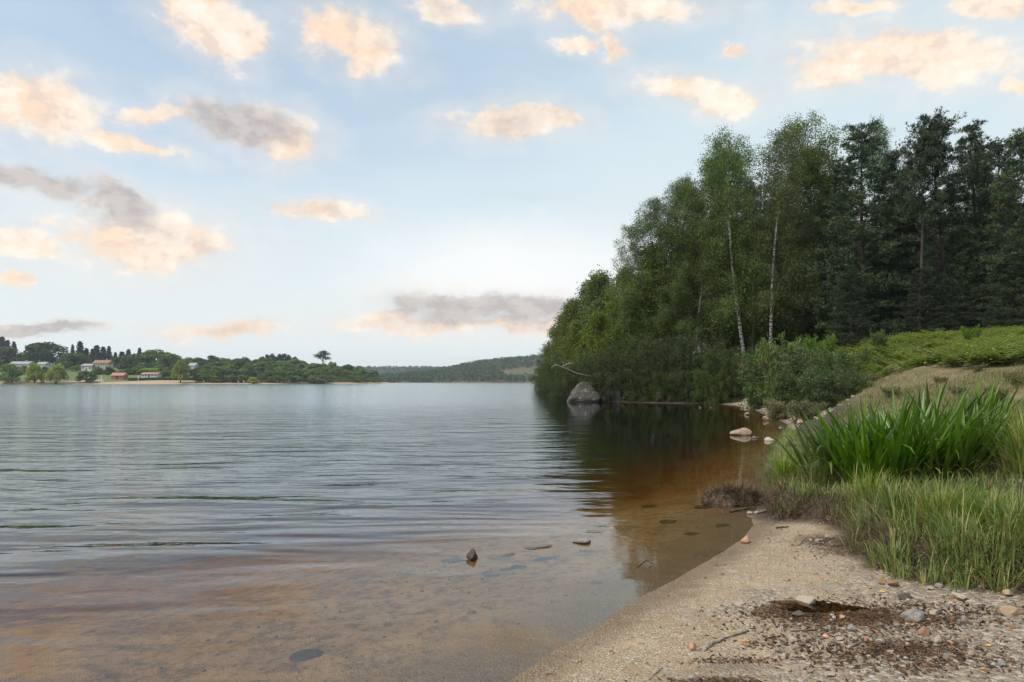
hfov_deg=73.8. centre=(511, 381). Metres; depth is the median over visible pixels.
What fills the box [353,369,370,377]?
round tree
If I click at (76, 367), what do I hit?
round tree
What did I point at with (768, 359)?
broom
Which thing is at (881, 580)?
stone
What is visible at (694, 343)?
willow
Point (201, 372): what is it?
round tree
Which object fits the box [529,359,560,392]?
willow
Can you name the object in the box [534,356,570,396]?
willow
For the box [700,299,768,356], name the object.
willow
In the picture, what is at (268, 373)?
round tree
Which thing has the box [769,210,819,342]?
tree
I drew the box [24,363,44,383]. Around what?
round tree
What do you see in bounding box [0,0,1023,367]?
sky
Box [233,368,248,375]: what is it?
round tree
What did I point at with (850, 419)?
iris clump
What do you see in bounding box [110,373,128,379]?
cabin
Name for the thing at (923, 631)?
stone
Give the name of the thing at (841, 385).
shrub
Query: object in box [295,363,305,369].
round tree
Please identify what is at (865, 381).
shrub
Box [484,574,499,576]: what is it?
sunken stone
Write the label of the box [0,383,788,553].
lake water
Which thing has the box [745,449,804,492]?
grass tussock
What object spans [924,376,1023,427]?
iris clump
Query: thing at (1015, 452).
grass tussock
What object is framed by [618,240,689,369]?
broadleaf tree
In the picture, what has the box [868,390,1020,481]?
iris clump
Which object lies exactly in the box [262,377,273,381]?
round tree
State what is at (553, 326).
broadleaf tree
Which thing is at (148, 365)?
round tree
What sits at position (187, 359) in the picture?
round tree
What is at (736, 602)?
stone
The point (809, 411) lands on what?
shrub
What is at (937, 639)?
stone
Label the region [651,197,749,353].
birch
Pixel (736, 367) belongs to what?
willow
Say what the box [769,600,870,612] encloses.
driftwood
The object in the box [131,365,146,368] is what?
round tree
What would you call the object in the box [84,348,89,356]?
conifer tree
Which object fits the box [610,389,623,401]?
boulder
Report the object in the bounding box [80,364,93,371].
outbuilding
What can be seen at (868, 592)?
stone
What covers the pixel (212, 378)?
round tree
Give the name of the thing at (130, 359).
round tree
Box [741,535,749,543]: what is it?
stone
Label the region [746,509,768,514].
stick
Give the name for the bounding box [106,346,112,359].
conifer tree
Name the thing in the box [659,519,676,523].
sunken stone
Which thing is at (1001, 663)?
stone
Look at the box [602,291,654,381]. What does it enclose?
broadleaf tree
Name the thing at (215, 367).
round tree
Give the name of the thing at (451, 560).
sunken stone
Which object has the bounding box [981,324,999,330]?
shrub
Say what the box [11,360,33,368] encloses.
white house
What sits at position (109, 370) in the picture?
round tree
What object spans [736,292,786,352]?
willow
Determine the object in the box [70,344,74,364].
conifer tree
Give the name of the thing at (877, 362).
shrub
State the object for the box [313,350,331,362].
umbrella pine
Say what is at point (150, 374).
bungalow
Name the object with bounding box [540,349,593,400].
willow
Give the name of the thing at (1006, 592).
stone
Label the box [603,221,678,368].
birch
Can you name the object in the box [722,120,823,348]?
birch
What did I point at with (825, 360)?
shrub
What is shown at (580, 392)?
boulder
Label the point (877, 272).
spruce
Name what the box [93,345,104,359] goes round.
conifer tree
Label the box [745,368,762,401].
broom
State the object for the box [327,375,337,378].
round tree
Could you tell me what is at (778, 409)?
shrub
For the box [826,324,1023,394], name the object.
bracken
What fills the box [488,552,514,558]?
stone
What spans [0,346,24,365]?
round tree
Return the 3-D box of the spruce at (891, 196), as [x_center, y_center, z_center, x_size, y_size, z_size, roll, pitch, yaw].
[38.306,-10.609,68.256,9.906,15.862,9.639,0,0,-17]
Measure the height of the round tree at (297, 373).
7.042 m
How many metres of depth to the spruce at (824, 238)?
56.58 m
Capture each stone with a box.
[288,649,323,661]
[442,558,466,563]
[466,548,477,561]
[466,611,476,614]
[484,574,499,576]
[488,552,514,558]
[510,565,526,568]
[524,544,551,549]
[573,537,590,544]
[642,504,657,506]
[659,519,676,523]
[684,532,699,534]
[690,642,695,650]
[693,505,710,508]
[715,523,730,526]
[730,428,751,434]
[731,600,745,604]
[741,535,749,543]
[764,437,775,440]
[789,635,797,641]
[792,610,805,615]
[796,594,815,603]
[824,671,835,675]
[825,534,832,538]
[836,636,843,640]
[847,624,857,630]
[864,589,874,594]
[878,577,886,583]
[887,580,897,586]
[897,593,910,599]
[900,607,924,622]
[917,627,930,635]
[929,609,938,615]
[933,634,941,643]
[934,583,942,587]
[951,592,966,599]
[961,615,967,620]
[968,650,974,655]
[981,636,993,641]
[997,661,1005,666]
[999,605,1023,615]
[1001,589,1013,595]
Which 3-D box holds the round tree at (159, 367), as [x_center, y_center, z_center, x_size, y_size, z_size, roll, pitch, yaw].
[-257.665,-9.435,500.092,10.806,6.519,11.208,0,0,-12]
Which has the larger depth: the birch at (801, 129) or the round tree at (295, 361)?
the round tree at (295, 361)
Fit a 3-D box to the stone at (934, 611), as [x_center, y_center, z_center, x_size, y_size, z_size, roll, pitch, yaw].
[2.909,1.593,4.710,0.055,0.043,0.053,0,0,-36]
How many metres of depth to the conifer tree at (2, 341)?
663.19 m
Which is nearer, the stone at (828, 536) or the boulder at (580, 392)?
the stone at (828, 536)
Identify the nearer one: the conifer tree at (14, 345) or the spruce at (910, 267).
the spruce at (910, 267)
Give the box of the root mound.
[693,478,769,508]
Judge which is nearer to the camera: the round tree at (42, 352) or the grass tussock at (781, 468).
the grass tussock at (781, 468)
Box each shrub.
[732,347,781,409]
[760,398,795,419]
[766,363,821,413]
[774,344,847,401]
[785,399,828,422]
[796,361,857,410]
[810,344,876,382]
[824,374,862,406]
[847,369,877,392]
[860,337,871,347]
[870,358,888,371]
[879,384,904,398]
[932,376,948,383]
[946,384,968,395]
[970,364,985,372]
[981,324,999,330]
[983,387,1010,401]
[1000,371,1022,383]
[1007,374,1023,388]
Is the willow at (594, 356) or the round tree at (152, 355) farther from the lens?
the round tree at (152, 355)
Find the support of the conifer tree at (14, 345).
on the ground at (74, 611)
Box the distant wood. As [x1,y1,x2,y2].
[152,365,444,373]
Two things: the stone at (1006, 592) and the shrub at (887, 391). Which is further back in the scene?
the shrub at (887, 391)
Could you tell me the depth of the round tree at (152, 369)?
486.36 m
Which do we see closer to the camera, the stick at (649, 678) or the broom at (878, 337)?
the stick at (649, 678)
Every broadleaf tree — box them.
[537,328,558,378]
[545,311,565,377]
[546,298,584,381]
[552,282,605,361]
[555,319,592,391]
[569,308,618,390]
[576,264,617,356]
[586,268,652,359]
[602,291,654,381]
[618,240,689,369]
[656,241,708,354]
[694,242,757,350]
[776,244,812,333]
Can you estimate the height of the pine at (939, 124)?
16.851 m
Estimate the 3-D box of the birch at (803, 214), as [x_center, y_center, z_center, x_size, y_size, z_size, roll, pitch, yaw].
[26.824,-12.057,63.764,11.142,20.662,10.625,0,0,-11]
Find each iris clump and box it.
[767,406,917,485]
[783,395,912,450]
[796,385,968,486]
[814,383,1005,478]
[867,373,1010,433]
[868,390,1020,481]
[918,395,1023,468]
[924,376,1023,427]
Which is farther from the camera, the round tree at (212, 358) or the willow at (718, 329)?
the round tree at (212, 358)
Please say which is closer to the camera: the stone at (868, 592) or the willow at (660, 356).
the stone at (868, 592)
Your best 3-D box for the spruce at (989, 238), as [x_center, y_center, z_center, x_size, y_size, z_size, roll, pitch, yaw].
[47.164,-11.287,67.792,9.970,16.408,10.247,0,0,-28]
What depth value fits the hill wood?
1122.80 m
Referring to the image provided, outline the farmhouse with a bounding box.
[93,359,114,369]
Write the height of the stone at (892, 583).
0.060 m
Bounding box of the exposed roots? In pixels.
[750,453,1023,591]
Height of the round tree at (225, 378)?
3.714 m
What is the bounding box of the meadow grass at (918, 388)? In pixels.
[826,349,1023,430]
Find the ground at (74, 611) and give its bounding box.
[0,343,1023,681]
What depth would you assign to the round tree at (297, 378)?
480.74 m
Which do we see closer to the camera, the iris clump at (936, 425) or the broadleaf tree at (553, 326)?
the iris clump at (936, 425)
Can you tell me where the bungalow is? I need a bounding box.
[141,372,161,377]
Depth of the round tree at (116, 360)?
555.10 m
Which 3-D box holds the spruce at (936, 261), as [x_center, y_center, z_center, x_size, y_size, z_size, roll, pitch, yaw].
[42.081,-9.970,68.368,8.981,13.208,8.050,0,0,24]
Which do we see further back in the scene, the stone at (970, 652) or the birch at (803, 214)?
the birch at (803, 214)
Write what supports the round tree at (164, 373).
on the ground at (74, 611)
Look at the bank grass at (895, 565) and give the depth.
5.46 m
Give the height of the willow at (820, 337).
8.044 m
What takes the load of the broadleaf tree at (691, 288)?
on the ground at (74, 611)
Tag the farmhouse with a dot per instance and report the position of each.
(103, 364)
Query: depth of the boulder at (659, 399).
54.42 m
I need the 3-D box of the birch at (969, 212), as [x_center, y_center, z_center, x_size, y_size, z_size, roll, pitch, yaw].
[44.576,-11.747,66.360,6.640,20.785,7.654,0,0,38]
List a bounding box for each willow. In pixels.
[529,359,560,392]
[530,365,548,389]
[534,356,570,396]
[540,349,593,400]
[564,347,623,401]
[587,339,652,401]
[620,332,690,401]
[648,367,682,402]
[656,347,704,397]
[658,323,741,403]
[667,369,700,403]
[685,362,730,403]
[687,345,748,402]
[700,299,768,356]
[723,355,758,400]
[735,344,758,379]
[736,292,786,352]
[744,293,819,354]
[766,289,830,347]
[811,301,858,346]
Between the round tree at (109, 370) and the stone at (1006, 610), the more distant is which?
the round tree at (109, 370)
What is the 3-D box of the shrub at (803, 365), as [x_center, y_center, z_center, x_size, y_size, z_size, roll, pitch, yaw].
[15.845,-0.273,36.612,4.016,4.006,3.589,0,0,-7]
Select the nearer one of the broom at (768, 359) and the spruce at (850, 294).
the broom at (768, 359)
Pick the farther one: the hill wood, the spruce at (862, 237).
the hill wood
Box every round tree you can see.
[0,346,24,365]
[0,363,24,382]
[9,354,38,360]
[16,342,69,364]
[19,365,28,374]
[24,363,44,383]
[43,363,69,383]
[53,353,93,368]
[61,362,71,369]
[68,365,80,370]
[75,370,97,382]
[91,366,102,374]
[103,367,115,374]
[112,356,133,365]
[115,353,150,368]
[117,363,134,369]
[122,368,141,373]
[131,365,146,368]
[133,349,170,366]
[134,369,148,373]
[141,368,160,371]
[142,363,155,367]
[153,364,166,370]
[155,353,186,366]
[161,371,169,375]
[171,358,189,382]
[183,357,194,361]
[189,368,199,375]
[190,374,201,381]
[192,357,206,362]
[193,368,210,375]
[198,361,210,366]
[201,374,209,381]
[205,355,218,362]
[207,375,216,381]
[208,365,222,370]
[209,361,223,367]
[215,369,228,375]
[215,374,223,381]
[219,358,230,361]
[219,362,236,367]
[220,377,229,381]
[221,364,233,372]
[229,360,244,368]
[230,376,240,381]
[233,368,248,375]
[235,374,246,381]
[240,357,251,363]
[242,362,255,366]
[243,370,257,376]
[247,377,258,383]
[251,359,264,363]
[252,371,264,376]
[253,361,271,367]
[257,373,265,381]
[262,370,276,376]
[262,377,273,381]
[263,357,275,367]
[270,375,282,382]
[271,370,287,377]
[274,366,285,374]
[281,353,286,360]
[283,375,296,382]
[286,359,301,364]
[291,376,302,382]
[293,371,306,377]
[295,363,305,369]
[298,377,308,382]
[302,363,321,369]
[302,365,315,372]
[304,369,314,374]
[308,377,316,382]
[320,363,330,369]
[327,361,338,368]
[327,369,343,377]
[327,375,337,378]
[328,367,342,371]
[340,364,354,371]
[342,369,354,374]
[344,375,357,378]
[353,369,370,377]
[354,365,367,371]
[365,372,375,376]
[370,370,380,378]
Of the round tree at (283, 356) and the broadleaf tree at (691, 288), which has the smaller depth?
the broadleaf tree at (691, 288)
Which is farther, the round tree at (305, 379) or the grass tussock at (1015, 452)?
the round tree at (305, 379)
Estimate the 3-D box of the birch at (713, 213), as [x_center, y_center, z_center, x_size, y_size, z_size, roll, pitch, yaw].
[17.460,-9.953,57.861,9.257,20.064,10.672,0,0,24]
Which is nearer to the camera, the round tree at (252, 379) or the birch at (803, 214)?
the birch at (803, 214)
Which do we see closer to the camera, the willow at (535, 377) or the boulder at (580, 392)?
the boulder at (580, 392)
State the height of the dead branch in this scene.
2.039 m
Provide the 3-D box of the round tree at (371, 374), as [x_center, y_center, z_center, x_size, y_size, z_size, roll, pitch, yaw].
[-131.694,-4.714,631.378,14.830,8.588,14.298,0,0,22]
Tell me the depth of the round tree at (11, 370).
420.49 m
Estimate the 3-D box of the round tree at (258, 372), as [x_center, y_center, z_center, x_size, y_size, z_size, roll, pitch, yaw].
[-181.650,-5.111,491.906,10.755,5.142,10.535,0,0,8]
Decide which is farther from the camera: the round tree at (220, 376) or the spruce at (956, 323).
the round tree at (220, 376)
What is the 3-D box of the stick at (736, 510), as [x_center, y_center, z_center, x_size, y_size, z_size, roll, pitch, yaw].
[3.038,1.707,9.076,0.374,0.055,0.054,0,0,-29]
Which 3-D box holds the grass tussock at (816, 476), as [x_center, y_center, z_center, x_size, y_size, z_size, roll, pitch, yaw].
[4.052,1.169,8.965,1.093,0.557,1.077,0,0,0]
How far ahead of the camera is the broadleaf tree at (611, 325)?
65.76 m
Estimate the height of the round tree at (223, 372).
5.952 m
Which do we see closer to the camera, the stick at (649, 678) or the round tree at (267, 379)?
the stick at (649, 678)
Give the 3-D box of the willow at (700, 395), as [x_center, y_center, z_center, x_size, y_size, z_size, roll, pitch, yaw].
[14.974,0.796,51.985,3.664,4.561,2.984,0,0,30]
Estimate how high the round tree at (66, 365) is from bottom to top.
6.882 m
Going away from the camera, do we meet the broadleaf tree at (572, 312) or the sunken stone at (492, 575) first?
the sunken stone at (492, 575)
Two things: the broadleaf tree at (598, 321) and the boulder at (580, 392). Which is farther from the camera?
the broadleaf tree at (598, 321)
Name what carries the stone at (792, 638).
on the ground at (74, 611)
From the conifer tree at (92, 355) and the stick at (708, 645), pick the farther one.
the conifer tree at (92, 355)
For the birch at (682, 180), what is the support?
on the ground at (74, 611)
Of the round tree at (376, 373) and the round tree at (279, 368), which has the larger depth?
the round tree at (376, 373)
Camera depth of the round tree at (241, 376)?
455.55 m
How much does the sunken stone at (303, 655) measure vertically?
0.024 m
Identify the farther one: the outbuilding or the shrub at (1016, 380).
the outbuilding
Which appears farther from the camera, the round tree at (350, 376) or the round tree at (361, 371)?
the round tree at (361, 371)
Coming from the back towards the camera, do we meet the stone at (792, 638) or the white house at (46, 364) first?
the white house at (46, 364)
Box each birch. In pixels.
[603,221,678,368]
[614,196,710,368]
[628,180,733,358]
[647,172,704,360]
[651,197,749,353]
[659,152,774,357]
[681,123,791,363]
[696,145,815,349]
[710,108,855,346]
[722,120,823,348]
[729,173,786,356]
[747,146,845,320]
[761,139,868,349]
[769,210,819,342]
[787,175,868,325]
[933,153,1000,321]
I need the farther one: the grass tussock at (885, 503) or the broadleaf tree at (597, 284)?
the broadleaf tree at (597, 284)
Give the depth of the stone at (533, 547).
6.97 m
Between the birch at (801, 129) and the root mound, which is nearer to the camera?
the root mound
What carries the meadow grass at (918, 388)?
on the ground at (74, 611)
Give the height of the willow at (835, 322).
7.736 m
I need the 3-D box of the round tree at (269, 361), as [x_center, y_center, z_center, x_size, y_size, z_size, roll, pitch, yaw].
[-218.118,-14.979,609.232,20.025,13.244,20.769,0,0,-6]
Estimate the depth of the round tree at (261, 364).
560.90 m
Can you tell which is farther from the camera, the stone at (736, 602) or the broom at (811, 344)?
the broom at (811, 344)
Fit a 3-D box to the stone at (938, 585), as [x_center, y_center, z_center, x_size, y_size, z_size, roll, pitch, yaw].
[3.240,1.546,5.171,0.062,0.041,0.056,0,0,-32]
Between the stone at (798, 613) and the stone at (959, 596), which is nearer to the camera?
the stone at (798, 613)
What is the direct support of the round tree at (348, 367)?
on the ground at (74, 611)
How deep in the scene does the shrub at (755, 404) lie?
41.33 m
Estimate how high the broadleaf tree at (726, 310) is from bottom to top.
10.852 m
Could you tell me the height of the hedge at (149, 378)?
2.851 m
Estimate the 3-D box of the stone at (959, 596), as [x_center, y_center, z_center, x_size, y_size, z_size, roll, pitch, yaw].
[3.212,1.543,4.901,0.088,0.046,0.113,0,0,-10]
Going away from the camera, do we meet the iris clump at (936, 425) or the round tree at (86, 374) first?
the iris clump at (936, 425)
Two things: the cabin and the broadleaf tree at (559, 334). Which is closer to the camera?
the broadleaf tree at (559, 334)
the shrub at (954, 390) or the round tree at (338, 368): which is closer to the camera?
the shrub at (954, 390)
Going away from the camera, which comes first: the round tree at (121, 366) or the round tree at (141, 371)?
the round tree at (141, 371)
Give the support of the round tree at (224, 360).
on the ground at (74, 611)
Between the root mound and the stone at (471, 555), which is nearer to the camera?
the stone at (471, 555)
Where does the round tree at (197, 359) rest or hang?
on the ground at (74, 611)
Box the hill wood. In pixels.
[375,353,701,381]
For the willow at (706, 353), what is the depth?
52.29 m
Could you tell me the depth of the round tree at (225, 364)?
550.88 m
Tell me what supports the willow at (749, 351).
on the ground at (74, 611)
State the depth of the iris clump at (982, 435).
8.89 m
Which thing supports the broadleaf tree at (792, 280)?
on the ground at (74, 611)
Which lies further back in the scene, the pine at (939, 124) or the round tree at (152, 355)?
the round tree at (152, 355)
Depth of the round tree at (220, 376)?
450.78 m
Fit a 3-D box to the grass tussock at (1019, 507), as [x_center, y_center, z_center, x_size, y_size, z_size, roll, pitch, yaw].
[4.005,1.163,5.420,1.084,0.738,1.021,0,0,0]
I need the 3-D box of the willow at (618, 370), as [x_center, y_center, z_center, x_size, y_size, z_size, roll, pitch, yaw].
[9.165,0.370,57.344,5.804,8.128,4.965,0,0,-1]
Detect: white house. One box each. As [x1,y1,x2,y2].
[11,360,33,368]
[37,362,51,368]
[189,363,198,369]
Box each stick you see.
[648,666,662,679]
[702,629,748,650]
[729,507,750,512]
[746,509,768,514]
[790,629,847,632]
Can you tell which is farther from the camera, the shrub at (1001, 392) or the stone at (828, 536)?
the shrub at (1001, 392)
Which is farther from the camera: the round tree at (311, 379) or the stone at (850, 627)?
the round tree at (311, 379)
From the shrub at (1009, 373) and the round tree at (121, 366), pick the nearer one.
the shrub at (1009, 373)
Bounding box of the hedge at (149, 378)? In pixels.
[127,377,204,380]
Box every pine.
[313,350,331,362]
[852,112,925,316]
[864,147,939,313]
[879,106,980,329]
[889,130,961,326]
[930,117,1018,321]
[976,127,1023,325]
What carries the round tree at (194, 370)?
on the ground at (74, 611)
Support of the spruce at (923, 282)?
on the ground at (74, 611)
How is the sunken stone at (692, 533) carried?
on the ground at (74, 611)
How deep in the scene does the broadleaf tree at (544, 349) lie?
123.33 m
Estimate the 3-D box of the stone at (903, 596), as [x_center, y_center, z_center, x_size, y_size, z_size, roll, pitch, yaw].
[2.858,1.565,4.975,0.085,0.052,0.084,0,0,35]
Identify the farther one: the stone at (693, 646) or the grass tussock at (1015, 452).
the grass tussock at (1015, 452)
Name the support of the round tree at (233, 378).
on the ground at (74, 611)
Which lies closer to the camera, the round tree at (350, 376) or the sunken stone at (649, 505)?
the sunken stone at (649, 505)
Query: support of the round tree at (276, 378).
on the ground at (74, 611)
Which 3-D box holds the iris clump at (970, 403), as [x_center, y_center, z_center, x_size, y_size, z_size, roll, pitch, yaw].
[6.763,0.517,10.949,2.243,1.437,2.091,0,0,0]
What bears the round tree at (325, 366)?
on the ground at (74, 611)
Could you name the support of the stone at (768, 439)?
on the ground at (74, 611)
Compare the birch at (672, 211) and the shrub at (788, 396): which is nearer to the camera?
the shrub at (788, 396)
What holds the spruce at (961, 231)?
on the ground at (74, 611)
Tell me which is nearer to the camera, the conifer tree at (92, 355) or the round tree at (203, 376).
the round tree at (203, 376)
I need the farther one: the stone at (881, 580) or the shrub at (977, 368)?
the shrub at (977, 368)
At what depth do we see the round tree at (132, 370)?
478.61 m
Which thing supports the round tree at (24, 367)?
on the ground at (74, 611)
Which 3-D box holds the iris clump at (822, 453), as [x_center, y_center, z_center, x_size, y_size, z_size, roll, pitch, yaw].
[4.465,0.845,9.334,1.891,1.176,1.827,0,0,27]
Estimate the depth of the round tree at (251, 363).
558.52 m
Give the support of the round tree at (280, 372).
on the ground at (74, 611)
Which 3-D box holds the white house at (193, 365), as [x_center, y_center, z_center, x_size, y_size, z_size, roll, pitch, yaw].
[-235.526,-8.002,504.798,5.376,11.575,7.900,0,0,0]
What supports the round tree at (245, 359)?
on the ground at (74, 611)
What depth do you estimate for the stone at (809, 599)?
5.02 m
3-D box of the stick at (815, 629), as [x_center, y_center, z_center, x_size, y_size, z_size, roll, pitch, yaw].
[1.981,1.598,4.377,0.363,0.042,0.067,0,0,21]
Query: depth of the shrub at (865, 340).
43.12 m
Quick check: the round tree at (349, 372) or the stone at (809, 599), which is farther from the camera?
the round tree at (349, 372)
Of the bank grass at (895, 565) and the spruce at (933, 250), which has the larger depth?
the spruce at (933, 250)
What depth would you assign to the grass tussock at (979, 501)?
5.60 m
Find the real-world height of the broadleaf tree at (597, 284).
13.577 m
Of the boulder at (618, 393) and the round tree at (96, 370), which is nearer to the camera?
the boulder at (618, 393)
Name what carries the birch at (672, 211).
on the ground at (74, 611)
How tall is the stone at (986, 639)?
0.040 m
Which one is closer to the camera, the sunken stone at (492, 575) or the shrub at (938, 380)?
the sunken stone at (492, 575)
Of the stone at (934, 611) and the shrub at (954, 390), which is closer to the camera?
the stone at (934, 611)
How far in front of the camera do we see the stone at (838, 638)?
4.20 m
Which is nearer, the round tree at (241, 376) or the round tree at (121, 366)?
the round tree at (241, 376)
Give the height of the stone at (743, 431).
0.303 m
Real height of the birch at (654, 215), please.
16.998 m
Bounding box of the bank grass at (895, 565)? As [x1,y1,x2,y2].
[757,406,1023,592]
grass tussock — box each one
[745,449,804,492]
[778,452,843,489]
[824,464,915,532]
[839,467,956,546]
[873,466,999,566]
[902,479,1023,555]
[929,486,1023,570]
[975,400,1023,479]
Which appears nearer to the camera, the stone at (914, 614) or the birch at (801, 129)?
the stone at (914, 614)
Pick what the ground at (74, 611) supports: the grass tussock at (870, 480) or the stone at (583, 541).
the grass tussock at (870, 480)
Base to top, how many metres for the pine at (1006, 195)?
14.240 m
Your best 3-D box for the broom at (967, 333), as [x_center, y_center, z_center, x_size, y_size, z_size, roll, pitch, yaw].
[22.205,-1.994,32.956,0.883,1.642,1.006,0,0,-30]
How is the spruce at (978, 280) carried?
on the ground at (74, 611)
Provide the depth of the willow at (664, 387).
54.20 m
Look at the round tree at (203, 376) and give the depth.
447.31 m
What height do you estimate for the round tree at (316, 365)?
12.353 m
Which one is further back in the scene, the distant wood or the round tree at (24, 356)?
the distant wood
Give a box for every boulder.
[567,382,601,401]
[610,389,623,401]
[655,392,664,401]
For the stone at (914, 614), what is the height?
0.094 m
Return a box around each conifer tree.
[0,336,7,365]
[10,341,17,355]
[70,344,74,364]
[75,341,86,362]
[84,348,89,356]
[88,349,96,361]
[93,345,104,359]
[98,347,110,359]
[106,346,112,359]
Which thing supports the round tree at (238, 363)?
on the ground at (74, 611)
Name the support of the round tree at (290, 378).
on the ground at (74, 611)
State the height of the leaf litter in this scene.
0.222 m
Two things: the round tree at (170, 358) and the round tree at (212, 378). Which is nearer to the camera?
the round tree at (212, 378)
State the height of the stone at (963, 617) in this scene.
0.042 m
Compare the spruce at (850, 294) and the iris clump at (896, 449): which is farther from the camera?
the spruce at (850, 294)
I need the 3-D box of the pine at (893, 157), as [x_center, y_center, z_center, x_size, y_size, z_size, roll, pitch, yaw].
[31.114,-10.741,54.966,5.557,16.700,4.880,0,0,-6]
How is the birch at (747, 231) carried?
on the ground at (74, 611)
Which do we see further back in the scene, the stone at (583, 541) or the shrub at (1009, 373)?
the shrub at (1009, 373)
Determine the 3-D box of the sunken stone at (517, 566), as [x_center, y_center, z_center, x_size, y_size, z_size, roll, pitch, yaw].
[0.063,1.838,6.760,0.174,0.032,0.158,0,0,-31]
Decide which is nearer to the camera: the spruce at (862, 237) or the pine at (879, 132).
the spruce at (862, 237)
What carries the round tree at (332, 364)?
on the ground at (74, 611)
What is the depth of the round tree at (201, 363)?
547.35 m
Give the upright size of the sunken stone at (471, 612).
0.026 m
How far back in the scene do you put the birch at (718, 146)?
55.31 m
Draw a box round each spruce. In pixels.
[794,118,922,344]
[794,164,876,348]
[823,269,888,352]
[842,238,891,346]
[849,241,912,345]
[851,195,939,331]
[869,208,934,333]
[885,265,951,335]
[907,220,973,331]
[911,187,974,332]
[925,225,1004,330]
[925,277,974,331]
[942,189,1019,322]
[954,136,1023,326]
[956,254,1016,331]
[976,242,1023,328]
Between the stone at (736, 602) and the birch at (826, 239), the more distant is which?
the birch at (826, 239)
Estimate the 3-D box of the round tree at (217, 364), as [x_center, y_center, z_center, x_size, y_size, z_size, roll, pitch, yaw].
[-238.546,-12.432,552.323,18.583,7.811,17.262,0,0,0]
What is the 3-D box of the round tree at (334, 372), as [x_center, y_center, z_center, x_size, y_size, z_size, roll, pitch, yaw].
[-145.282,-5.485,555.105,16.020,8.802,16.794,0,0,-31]
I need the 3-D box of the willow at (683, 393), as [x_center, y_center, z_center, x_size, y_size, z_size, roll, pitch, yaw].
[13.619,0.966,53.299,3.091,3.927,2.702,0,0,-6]
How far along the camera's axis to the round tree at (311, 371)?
524.75 m
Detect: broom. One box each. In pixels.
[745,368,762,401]
[752,330,814,401]
[803,330,837,371]
[868,328,888,356]
[960,324,982,343]
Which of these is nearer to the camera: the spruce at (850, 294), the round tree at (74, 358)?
the spruce at (850, 294)
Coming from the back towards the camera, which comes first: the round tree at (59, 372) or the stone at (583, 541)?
the round tree at (59, 372)
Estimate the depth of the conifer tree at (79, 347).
662.81 m
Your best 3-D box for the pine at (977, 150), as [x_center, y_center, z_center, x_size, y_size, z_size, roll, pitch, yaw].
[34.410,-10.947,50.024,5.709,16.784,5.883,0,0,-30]
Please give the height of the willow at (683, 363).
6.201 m
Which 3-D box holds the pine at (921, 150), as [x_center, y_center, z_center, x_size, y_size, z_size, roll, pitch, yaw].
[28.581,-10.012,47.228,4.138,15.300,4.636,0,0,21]
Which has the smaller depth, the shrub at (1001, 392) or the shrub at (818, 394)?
the shrub at (1001, 392)
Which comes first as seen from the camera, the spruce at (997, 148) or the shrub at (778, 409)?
the shrub at (778, 409)
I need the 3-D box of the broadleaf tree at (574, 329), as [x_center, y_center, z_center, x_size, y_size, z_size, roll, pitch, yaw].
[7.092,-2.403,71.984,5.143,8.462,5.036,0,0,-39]
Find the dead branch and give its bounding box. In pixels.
[552,360,603,380]
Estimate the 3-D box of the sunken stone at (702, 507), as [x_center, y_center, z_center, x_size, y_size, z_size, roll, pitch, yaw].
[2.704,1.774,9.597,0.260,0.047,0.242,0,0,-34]
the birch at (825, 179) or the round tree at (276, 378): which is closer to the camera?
the birch at (825, 179)
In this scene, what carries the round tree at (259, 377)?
on the ground at (74, 611)
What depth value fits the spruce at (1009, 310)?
43.44 m
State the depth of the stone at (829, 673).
3.71 m
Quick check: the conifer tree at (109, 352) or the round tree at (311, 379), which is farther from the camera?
the conifer tree at (109, 352)
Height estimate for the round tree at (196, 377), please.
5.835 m
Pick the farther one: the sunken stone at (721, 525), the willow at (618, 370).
the willow at (618, 370)
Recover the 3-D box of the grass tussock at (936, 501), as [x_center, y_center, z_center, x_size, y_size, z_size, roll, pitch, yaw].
[3.737,1.169,5.917,1.235,0.873,1.038,0,0,0]
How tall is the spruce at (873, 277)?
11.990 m
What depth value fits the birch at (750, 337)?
56.50 m
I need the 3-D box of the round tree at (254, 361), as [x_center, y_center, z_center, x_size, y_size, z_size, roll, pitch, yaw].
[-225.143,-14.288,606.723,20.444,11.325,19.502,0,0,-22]
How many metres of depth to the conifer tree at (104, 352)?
663.28 m
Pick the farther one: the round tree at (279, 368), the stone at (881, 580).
the round tree at (279, 368)
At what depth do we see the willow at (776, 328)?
56.58 m
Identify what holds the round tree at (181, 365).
on the ground at (74, 611)
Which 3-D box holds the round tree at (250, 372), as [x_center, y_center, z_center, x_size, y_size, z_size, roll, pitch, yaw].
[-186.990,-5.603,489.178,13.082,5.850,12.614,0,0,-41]
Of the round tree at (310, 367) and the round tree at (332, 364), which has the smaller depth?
the round tree at (310, 367)
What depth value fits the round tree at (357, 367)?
639.28 m
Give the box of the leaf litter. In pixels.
[625,529,1023,681]

